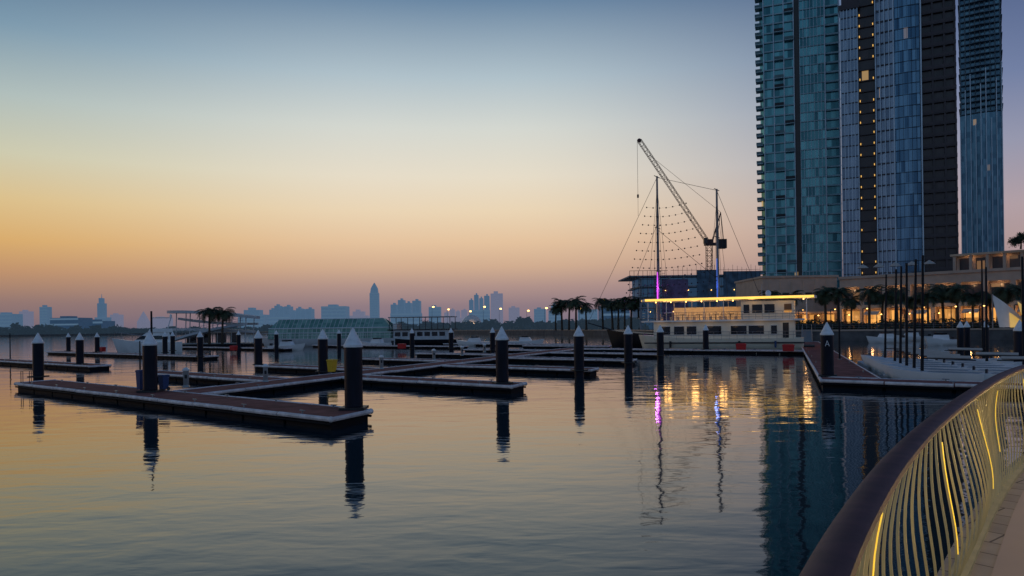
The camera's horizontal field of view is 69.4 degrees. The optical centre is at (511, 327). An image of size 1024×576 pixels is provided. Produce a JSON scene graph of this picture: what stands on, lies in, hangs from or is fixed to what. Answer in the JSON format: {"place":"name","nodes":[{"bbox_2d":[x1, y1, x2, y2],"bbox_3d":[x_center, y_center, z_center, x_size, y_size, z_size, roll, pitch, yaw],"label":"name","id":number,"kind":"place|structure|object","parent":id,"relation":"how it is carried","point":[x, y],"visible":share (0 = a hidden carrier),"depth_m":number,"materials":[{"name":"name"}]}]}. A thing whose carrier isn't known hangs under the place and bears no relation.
{"place":"outdoors","nodes":[
{"label":"outdoors","id":0,"kind":"place"},
{"bbox_2d":[0,312,22,327],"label":"distant building","id":1,"kind":"structure","parent":0,"point":[7,319],"depth_m":1700.00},
{"bbox_2d":[19,310,33,327],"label":"distant building","id":2,"kind":"structure","parent":0,"point":[28,318],"depth_m":2602.50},
{"bbox_2d":[39,305,51,326],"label":"distant building","id":3,"kind":"structure","parent":0,"point":[45,313],"depth_m":2100.00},
{"bbox_2d":[50,316,92,329],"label":"distant building","id":4,"kind":"structure","parent":0,"point":[66,322],"depth_m":1150.00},
{"bbox_2d":[95,294,110,320],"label":"distant building","id":5,"kind":"structure","parent":0,"point":[102,310],"depth_m":2203.24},
{"bbox_2d":[152,318,172,328],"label":"distant building","id":6,"kind":"structure","parent":0,"point":[158,323],"depth_m":2500.00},
{"bbox_2d":[238,308,268,327],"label":"distant building","id":7,"kind":"structure","parent":0,"point":[263,319],"depth_m":1700.00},
{"bbox_2d":[269,304,294,325],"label":"distant building","id":8,"kind":"structure","parent":0,"point":[277,312],"depth_m":1604.00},
{"bbox_2d":[293,307,315,318],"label":"distant building","id":9,"kind":"structure","parent":0,"point":[301,313],"depth_m":1654.00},
{"bbox_2d":[321,304,349,318],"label":"distant building","id":10,"kind":"structure","parent":0,"point":[332,311],"depth_m":1600.00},
{"bbox_2d":[369,283,379,317],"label":"distant building","id":11,"kind":"structure","parent":0,"point":[374,304],"depth_m":2300.00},
{"bbox_2d":[390,298,421,325],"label":"distant building","id":12,"kind":"structure","parent":0,"point":[402,308],"depth_m":1504.00,"materials":[{"name":"concrete"}]},
{"bbox_2d":[429,305,440,324],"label":"distant building","id":13,"kind":"structure","parent":0,"point":[434,311],"depth_m":1700.00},
{"bbox_2d":[444,308,467,324],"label":"distant building","id":14,"kind":"structure","parent":0,"point":[464,314],"depth_m":2204.00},
{"bbox_2d":[469,293,489,321],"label":"distant building","id":15,"kind":"structure","parent":0,"point":[476,306],"depth_m":1504.00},
{"bbox_2d":[490,291,502,324],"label":"distant building","id":16,"kind":"structure","parent":0,"point":[496,304],"depth_m":1900.00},
{"bbox_2d":[0,327,1012,340],"bbox_3d":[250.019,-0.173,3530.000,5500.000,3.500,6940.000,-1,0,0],"label":"ground","id":17,"kind":"structure","parent":0,"point":[974,335],"depth_m":140.46,"materials":[{"name":"concrete"}]},
{"bbox_2d":[0,322,272,334],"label":"treeline","id":18,"kind":"object","parent":17,"relation":"on","point":[16,329],"visible":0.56,"depth_m":1048.47,"materials":[{"name":"green plant"}]},
{"bbox_2d":[396,316,649,329],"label":"shore greenery","id":19,"kind":"object","parent":17,"relation":"on","point":[521,323],"visible":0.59,"depth_m":377.98,"materials":[{"name":"plant"}]},
{"bbox_2d":[565,296,585,329],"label":"palm tree","id":20,"kind":"object","parent":17,"relation":"on","point":[574,303],"visible":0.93,"depth_m":279.24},
{"bbox_2d":[576,301,593,329],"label":"palm tree","id":21,"kind":"object","parent":17,"relation":"on","point":[583,307],"visible":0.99,"depth_m":274.81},
{"bbox_2d":[599,298,617,329],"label":"palm tree","id":22,"kind":"object","parent":17,"relation":"on","point":[608,304],"visible":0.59,"depth_m":265.21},
{"bbox_2d":[621,297,639,329],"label":"palm tree","id":23,"kind":"object","parent":17,"relation":"on","point":[631,305],"visible":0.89,"depth_m":255.18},
{"bbox_2d":[637,138,726,269],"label":"tower crane","id":24,"kind":"object","parent":17,"relation":"on","point":[710,242],"visible":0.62,"depth_m":274.30,"materials":[{"name":"metal"}]},
{"bbox_2d":[618,265,760,329],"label":"construction building","id":25,"kind":"structure","parent":17,"relation":"on","point":[729,279],"depth_m":251.70,"materials":[{"name":"concrete"}]},
{"bbox_2d":[454,328,1013,331],"bbox_3d":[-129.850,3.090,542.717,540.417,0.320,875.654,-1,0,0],"label":"quay coping","id":26,"kind":"object","parent":17,"relation":"on","point":[851,329],"visible":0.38,"depth_m":137.10,"materials":[{"name":"concrete"}]},
{"bbox_2d":[796,322,1013,329],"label":"quay railing","id":27,"kind":"object","parent":26,"relation":"on","point":[832,327],"visible":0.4,"depth_m":137.63,"materials":[{"name":"metal"}]},
{"bbox_2d":[811,286,838,322],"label":"palm tree","id":28,"kind":"object","parent":17,"relation":"on","point":[823,297],"visible":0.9,"depth_m":159.19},
{"bbox_2d":[824,287,852,321],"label":"palm tree","id":29,"kind":"object","parent":17,"relation":"on","point":[842,292],"visible":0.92,"depth_m":157.59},
{"bbox_2d":[840,295,862,328],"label":"palm tree","id":30,"kind":"object","parent":17,"relation":"on","point":[852,302],"visible":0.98,"depth_m":154.72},
{"bbox_2d":[853,284,884,328],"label":"palm tree","id":31,"kind":"object","parent":17,"relation":"on","point":[870,293],"visible":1,"depth_m":151.94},
{"bbox_2d":[872,293,893,328],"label":"palm tree","id":32,"kind":"object","parent":17,"relation":"on","point":[889,303],"visible":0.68,"depth_m":152.05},
{"bbox_2d":[880,287,908,322],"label":"palm tree","id":33,"kind":"object","parent":17,"relation":"on","point":[892,291],"visible":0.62,"depth_m":150.50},
{"bbox_2d":[796,318,1012,329],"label":"promenade hedge","id":34,"kind":"object","parent":17,"relation":"on","point":[881,326],"visible":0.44,"depth_m":150.11,"materials":[{"name":"green plant"}]},
{"bbox_2d":[917,293,943,328],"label":"palm tree","id":35,"kind":"object","parent":17,"relation":"on","point":[927,298],"visible":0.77,"depth_m":143.96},
{"bbox_2d":[924,284,954,328],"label":"palm tree","id":36,"kind":"object","parent":17,"relation":"on","point":[938,289],"visible":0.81,"depth_m":144.28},
{"bbox_2d":[943,283,973,326],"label":"palm tree","id":37,"kind":"object","parent":17,"relation":"on","point":[956,297],"visible":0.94,"depth_m":141.59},
{"bbox_2d":[958,292,980,327],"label":"palm tree","id":38,"kind":"object","parent":17,"relation":"on","point":[971,301],"visible":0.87,"depth_m":139.77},
{"bbox_2d":[977,291,998,327],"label":"palm tree","id":39,"kind":"object","parent":17,"relation":"on","point":[989,300],"visible":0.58,"depth_m":138.30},
{"bbox_2d":[991,284,1020,327],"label":"palm tree","id":40,"kind":"object","parent":17,"relation":"on","point":[1005,293],"visible":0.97,"depth_m":133.57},
{"bbox_2d":[992,294,1021,329],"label":"shell canopy","id":41,"kind":"object","parent":17,"relation":"on","point":[1007,315],"visible":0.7,"depth_m":117.25,"materials":[{"name":"fabric"}]},
{"bbox_2d":[0,333,1023,575],"bbox_3d":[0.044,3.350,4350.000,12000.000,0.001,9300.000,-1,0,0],"label":"water","id":42,"kind":"structure","parent":0,"point":[692,464],"depth_m":17.25,"materials":[{"name":"blue liquid"}]},
{"bbox_2d":[27,333,48,380],"bbox_3d":[-31.746,3.061,49.543,0.920,5.410,0.920,-1,0,-1],"label":"mooring pile","id":43,"kind":"object","parent":42,"relation":"in","point":[38,358],"visible":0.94,"depth_m":49.29,"materials":[{"name":"metal"}]},
{"bbox_2d":[0,358,111,370],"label":"floating dock","id":44,"kind":"object","parent":42,"relation":"on","point":[64,365],"visible":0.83,"depth_m":70.85,"materials":[{"name":"wood"}]},
{"bbox_2d":[72,332,87,364],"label":"mooring pile","id":45,"kind":"object","parent":42,"relation":"in","point":[79,339],"visible":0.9,"depth_m":68.58,"materials":[{"name":"metal"}]},
{"bbox_2d":[47,351,218,359],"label":"floating dock","id":46,"kind":"object","parent":42,"relation":"on","point":[170,356],"visible":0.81,"depth_m":99.68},
{"bbox_2d":[112,314,181,352],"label":"motor yacht","id":47,"kind":"object","parent":42,"relation":"on","point":[125,346],"visible":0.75,"depth_m":121.06,"materials":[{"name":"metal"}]},
{"bbox_2d":[136,331,163,392],"bbox_3d":[-17.691,2.877,36.157,0.920,5.410,0.920,-1,0,-3],"label":"mooring pile","id":48,"kind":"object","parent":42,"relation":"in","point":[150,365],"visible":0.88,"depth_m":35.89,"materials":[{"name":"metal"}]},
{"bbox_2d":[14,379,373,429],"bbox_3d":[-17.348,3.458,35.456,31.632,0.839,2.574,-1,0,40],"label":"floating dock","id":49,"kind":"object","parent":42,"relation":"on","point":[326,417],"visible":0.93,"depth_m":30.46,"materials":[{"name":"wood"}]},
{"bbox_2d":[158,374,169,389],"bbox_3d":[-17.345,2.757,36.853,0.389,0.800,0.448,-1,0,29],"label":"wheeled bin","id":50,"kind":"object","parent":49,"relation":"on","point":[163,379],"visible":0.91,"depth_m":36.73,"materials":[{"name":"blue plastic"}]},
{"bbox_2d":[196,331,204,360],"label":"mooring pile","id":51,"kind":"object","parent":42,"relation":"in","point":[199,356],"visible":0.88,"depth_m":85.14,"materials":[{"name":"metal"}]},
{"bbox_2d":[167,310,262,343],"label":"ramp pavilion","id":52,"kind":"structure","parent":42,"relation":"on","point":[191,338],"depth_m":176.08,"materials":[{"name":"grey paint"}]},
{"bbox_2d":[182,343,263,346],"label":"floating garden","id":53,"kind":"object","parent":42,"relation":"on","point":[224,345],"visible":0.29,"depth_m":161.00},
{"bbox_2d":[195,307,218,343],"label":"palm tree","id":54,"kind":"object","parent":53,"relation":"on","point":[206,312],"visible":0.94,"depth_m":163.98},
{"bbox_2d":[212,307,236,343],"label":"palm tree","id":55,"kind":"object","parent":53,"relation":"on","point":[223,314],"visible":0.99,"depth_m":164.72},
{"bbox_2d":[158,370,288,384],"bbox_3d":[-20.450,3.498,49.547,17.497,0.839,2.195,-1,0,40],"label":"finger dock","id":56,"kind":"object","parent":42,"relation":"on","point":[216,378],"visible":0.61,"depth_m":47.77,"materials":[{"name":"wood"}]},
{"bbox_2d":[182,346,292,350],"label":"floating dock","id":57,"kind":"object","parent":42,"relation":"on","point":[242,348],"visible":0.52,"depth_m":130.76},
{"bbox_2d":[253,330,262,369],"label":"mooring pile","id":58,"kind":"object","parent":42,"relation":"in","point":[258,354],"visible":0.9,"depth_m":62.62,"materials":[{"name":"metal"}]},
{"bbox_2d":[267,340,304,350],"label":"launch","id":59,"kind":"object","parent":42,"relation":"on","point":[287,344],"visible":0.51,"depth_m":122.39,"materials":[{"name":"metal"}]},
{"bbox_2d":[255,363,375,373],"bbox_3d":[-15.781,3.437,58.807,15.098,0.839,2.195,-1,0,40],"label":"finger dock","id":60,"kind":"object","parent":42,"relation":"on","point":[305,368],"visible":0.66,"depth_m":59.26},
{"bbox_2d":[315,329,327,374],"bbox_3d":[-13.074,2.816,51.172,0.920,5.410,0.920,-1,0,-2],"label":"mooring pile","id":61,"kind":"object","parent":42,"relation":"in","point":[322,338],"visible":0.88,"depth_m":50.90,"materials":[{"name":"metal"}]},
{"bbox_2d":[262,318,400,346],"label":"glass dinner boat","id":62,"kind":"object","parent":42,"relation":"on","point":[301,331],"visible":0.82,"depth_m":147.57,"materials":[{"name":"glass"}]},
{"bbox_2d":[338,328,368,410],"bbox_3d":[-5.805,2.721,27.126,0.920,5.410,0.920,-1,0,0],"label":"mooring pile","id":63,"kind":"object","parent":42,"relation":"in","point":[353,373],"visible":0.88,"depth_m":26.85,"materials":[{"name":"metal"}]},
{"bbox_2d":[173,348,573,396],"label":"walkway","id":64,"kind":"structure","parent":42,"relation":"on","point":[260,387],"depth_m":44.74,"materials":[{"name":"wood"}]},
{"bbox_2d":[312,344,468,348],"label":"floating dock","id":65,"kind":"object","parent":42,"relation":"on","point":[415,346],"visible":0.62,"depth_m":126.71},
{"bbox_2d":[362,357,458,363],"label":"finger dock","id":66,"kind":"object","parent":42,"relation":"on","point":[406,360],"visible":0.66,"depth_m":70.98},
{"bbox_2d":[387,316,461,345],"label":"covered tour boat","id":67,"kind":"object","parent":42,"relation":"on","point":[437,336],"visible":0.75,"depth_m":143.72,"materials":[{"name":"metal"}]},
{"bbox_2d":[341,374,526,393],"bbox_3d":[-4.842,3.294,42.224,14.398,0.839,2.195,-1,0,40],"label":"finger dock","id":68,"kind":"object","parent":42,"relation":"on","point":[486,386],"visible":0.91,"depth_m":40.53,"materials":[{"name":"wood"}]},
{"bbox_2d":[415,352,495,357],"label":"finger dock","id":69,"kind":"object","parent":42,"relation":"on","point":[440,354],"visible":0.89,"depth_m":84.64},
{"bbox_2d":[456,336,489,345],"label":"launch","id":70,"kind":"object","parent":42,"relation":"on","point":[473,340],"visible":0.56,"depth_m":136.45,"materials":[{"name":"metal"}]},
{"bbox_2d":[492,326,512,383],"bbox_3d":[-0.504,2.652,38.545,0.920,5.410,0.920,-1,0,-16],"label":"mooring pile","id":71,"kind":"object","parent":42,"relation":"in","point":[502,367],"visible":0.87,"depth_m":38.27,"materials":[{"name":"metal"}]},
{"bbox_2d":[463,348,547,352],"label":"finger dock","id":72,"kind":"object","parent":42,"relation":"on","point":[476,350],"visible":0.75,"depth_m":97.38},
{"bbox_2d":[443,343,573,345],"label":"floating dock","id":73,"kind":"object","parent":42,"relation":"on","point":[509,344],"visible":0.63,"depth_m":130.45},
{"bbox_2d":[442,363,598,375],"bbox_3d":[0.267,3.227,55.229,14.898,0.839,2.195,-1,0,40],"label":"finger dock","id":74,"kind":"object","parent":42,"relation":"on","point":[553,370],"visible":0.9,"depth_m":53.76,"materials":[{"name":"wood"}]},
{"bbox_2d":[522,345,611,348],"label":"floating dock","id":75,"kind":"object","parent":42,"relation":"on","point":[564,346],"visible":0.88,"depth_m":113.99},
{"bbox_2d":[508,356,637,364],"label":"finger dock","id":76,"kind":"object","parent":42,"relation":"on","point":[608,361],"visible":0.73,"depth_m":67.69,"materials":[{"name":"wood"}]},
{"bbox_2d":[570,326,587,377],"bbox_3d":[4.431,2.587,48.785,0.920,5.410,0.920,-1,0,-15],"label":"mooring pile","id":77,"kind":"object","parent":42,"relation":"in","point":[578,369],"visible":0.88,"depth_m":48.51,"materials":[{"name":"metal"}]},
{"bbox_2d":[549,351,656,357],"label":"finger dock","id":78,"kind":"object","parent":42,"relation":"on","point":[614,354],"visible":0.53,"depth_m":80.47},
{"bbox_2d":[621,325,635,368],"bbox_3d":[9.131,2.526,57.970,0.920,5.410,0.920,-1,0,-9],"label":"mooring pile","id":79,"kind":"object","parent":42,"relation":"in","point":[628,352],"visible":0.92,"depth_m":57.70,"materials":[{"name":"metal"}]},
{"bbox_2d":[654,325,666,360],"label":"mooring pile","id":80,"kind":"object","parent":42,"relation":"in","point":[660,355],"visible":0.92,"depth_m":70.17,"materials":[{"name":"metal"}]},
{"bbox_2d":[588,175,759,347],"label":"schooner","id":81,"kind":"object","parent":42,"relation":"on","point":[616,337],"visible":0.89,"depth_m":112.77,"materials":[{"name":"metal"}]},
{"bbox_2d":[584,347,804,354],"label":"cross walkway","id":82,"kind":"structure","parent":42,"relation":"on","point":[719,351],"depth_m":86.75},
{"bbox_2d":[639,284,816,349],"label":"houseboat","id":83,"kind":"object","parent":42,"relation":"on","point":[767,325],"visible":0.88,"depth_m":93.82,"materials":[{"name":"metal"}]},
{"bbox_2d":[818,322,836,376],"bbox_3d":[17.307,2.419,40.555,0.920,5.410,0.920,-1,0,22],"label":"mooring pile","id":84,"kind":"object","parent":42,"relation":"in","point":[827,350],"visible":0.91,"depth_m":40.28,"materials":[{"name":"metal"}]},
{"bbox_2d":[801,341,879,380],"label":"pier","id":85,"kind":"structure","parent":42,"relation":"on","point":[844,366],"depth_m":52.06,"materials":[{"name":"wood"}]},
{"bbox_2d":[866,332,904,342],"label":"launch","id":86,"kind":"object","parent":42,"relation":"on","point":[880,338],"visible":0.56,"depth_m":121.41,"materials":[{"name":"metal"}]},
{"bbox_2d":[861,274,927,363],"bbox_3d":[27.888,-0.447,53.993,1.500,6.901,4.700,-1,1,-44],"label":"sailing dinghy","id":87,"kind":"object","parent":42,"relation":"on","point":[885,334],"visible":0.29,"depth_m":54.33,"materials":[{"name":"grey paint"}]},
{"bbox_2d":[867,269,944,369],"bbox_3d":[25.997,-0.422,48.926,4.700,6.901,1.500,0,1,43],"label":"sailing dinghy","id":88,"kind":"object","parent":42,"relation":"on","point":[895,332],"visible":0.25,"depth_m":49.25,"materials":[{"name":"grey paint"}]},
{"bbox_2d":[871,266,953,372],"bbox_3d":[25.033,-0.409,46.404,4.700,6.901,1.500,0,0,40],"label":"sailing dinghy","id":89,"kind":"object","parent":42,"relation":"on","point":[900,346],"visible":0.27,"depth_m":46.71,"materials":[{"name":"grey paint"}]},
{"bbox_2d":[875,263,963,375],"bbox_3d":[24.067,-0.396,43.891,4.700,6.901,1.500,-1,0,40],"label":"sailing dinghy","id":90,"kind":"object","parent":42,"relation":"on","point":[879,367],"visible":0.36,"depth_m":44.19,"materials":[{"name":"grey paint"}]},
{"bbox_2d":[817,376,1023,395],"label":"pier head","id":91,"kind":"object","parent":42,"relation":"on","point":[913,385],"visible":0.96,"depth_m":36.22},
{"bbox_2d":[881,259,974,378],"bbox_3d":[23.160,-0.385,41.334,4.700,6.901,1.500,0,1,41],"label":"sailing dinghy","id":92,"kind":"object","parent":42,"relation":"on","point":[885,370],"visible":0.32,"depth_m":41.64,"materials":[{"name":"grey paint"}]},
{"bbox_2d":[887,255,987,380],"bbox_3d":[22.193,-0.372,38.825,4.700,6.901,1.500,0,0,42],"label":"sailing dinghy","id":93,"kind":"object","parent":42,"relation":"on","point":[905,373],"visible":0.68,"depth_m":38.76,"materials":[{"name":"grey paint"}]},
{"bbox_2d":[925,333,956,345],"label":"launch","id":94,"kind":"object","parent":42,"relation":"on","point":[939,339],"visible":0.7,"depth_m":104.30,"materials":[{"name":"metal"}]},
{"bbox_2d":[956,321,963,352],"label":"mooring pile","id":95,"kind":"object","parent":42,"relation":"in","point":[960,335],"visible":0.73,"depth_m":78.11,"materials":[{"name":"metal"}]},
{"bbox_2d":[964,321,973,351],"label":"mooring pile","id":96,"kind":"object","parent":42,"relation":"in","point":[966,335],"visible":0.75,"depth_m":81.67,"materials":[{"name":"metal"}]},
{"bbox_2d":[934,267,1013,362],"bbox_3d":[30.467,-0.477,48.505,4.700,6.901,1.500,0,1,44],"label":"sailing dinghy","id":97,"kind":"object","parent":42,"relation":"on","point":[986,339],"visible":0.41,"depth_m":48.08,"materials":[{"name":"grey paint"}]},
{"bbox_2d":[942,359,1021,364],"bbox_3d":[29.531,2.508,46.014,4.700,0.950,1.500,-1,0,42],"label":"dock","id":98,"kind":"object","parent":42,"relation":"on","point":[1011,363],"visible":0.26,"depth_m":45.47,"materials":[{"name":"grey paint"}]},
{"bbox_2d":[981,260,983,358],"bbox_3d":[37.373,-1.089,58.722,0.335,8.500,0.352,-1,0,0],"label":"thin pole","id":99,"kind":"object","parent":42,"relation":"in","point":[982,306],"visible":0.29,"depth_m":58.67,"materials":[{"name":"metal"}]},
{"bbox_2d":[961,256,1023,369],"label":"sailing dinghy","id":100,"kind":"object","parent":42,"relation":"on","point":[1003,353],"visible":0.4,"depth_m":40.70,"materials":[{"name":"grey paint"}]},
{"bbox_2d":[985,356,1023,382],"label":"sailing dinghy","id":101,"kind":"object","parent":42,"relation":"on","point":[1006,358],"visible":0.35,"depth_m":36.68,"materials":[{"name":"grey paint"}]},
{"bbox_2d":[1013,320,1021,361],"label":"mooring pile","id":102,"kind":"object","parent":42,"relation":"in","point":[1017,334],"visible":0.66,"depth_m":46.57,"materials":[{"name":"metal"}]},
{"bbox_2d":[0,0,1023,328],"label":"sky","id":103,"kind":"structure","parent":0,"point":[159,157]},
{"bbox_2d":[534,307,545,322],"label":"distant building","id":104,"kind":"structure","parent":0,"point":[539,314],"depth_m":2000.00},
{"bbox_2d":[598,307,629,319],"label":"distant building","id":105,"kind":"structure","parent":0,"point":[607,314],"depth_m":900.00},
{"bbox_2d":[734,275,838,323],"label":"plain beige block","id":106,"kind":"structure","parent":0,"point":[807,284],"depth_m":200.00,"materials":[{"name":"concrete"}]},
{"bbox_2d":[754,0,842,287],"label":"glass apartment tower","id":107,"kind":"structure","parent":0,"point":[799,110],"depth_m":261.76,"materials":[{"name":"teal glass"}]},
{"bbox_2d":[838,0,958,276],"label":"dark residential tower","id":108,"kind":"structure","parent":0,"point":[898,76],"depth_m":221.06,"materials":[{"name":"blue glass"}]},
{"bbox_2d":[838,267,1020,327],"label":"arcade building","id":109,"kind":"structure","parent":0,"point":[1000,277],"depth_m":171.13,"materials":[{"name":"concrete"}]},
{"bbox_2d":[950,243,1023,270],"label":"terrace building","id":110,"kind":"structure","parent":109,"relation":"on","point":[994,259],"depth_m":168.97,"materials":[{"name":"concrete"}]},
{"bbox_2d":[1008,232,1023,248],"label":"roof tree","id":111,"kind":"object","parent":110,"relation":"on","point":[1016,239],"visible":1,"depth_m":160.28,"materials":[{"name":"green plant"}]},
{"bbox_2d":[937,455,1023,575],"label":"promenade","id":112,"kind":"structure","parent":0,"point":[984,564],"depth_m":5.54,"materials":[{"name":"stone"}]},
{"bbox_2d":[799,365,1023,575],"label":"promenade railing","id":113,"kind":"object","parent":112,"relation":"on","point":[850,536],"visible":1,"depth_m":3.58,"materials":[{"name":"brown metal"}]},
{"bbox_2d":[991,491,1023,575],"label":"pavement border","id":114,"kind":"object","parent":112,"relation":"on","point":[1009,560],"visible":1,"depth_m":5.14,"materials":[{"name":"beige stone"}]},
{"bbox_2d":[958,0,1003,253],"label":"unfinished tower","id":115,"kind":"structure","parent":0,"point":[981,112],"depth_m":429.05,"materials":[{"name":"blue glass"}]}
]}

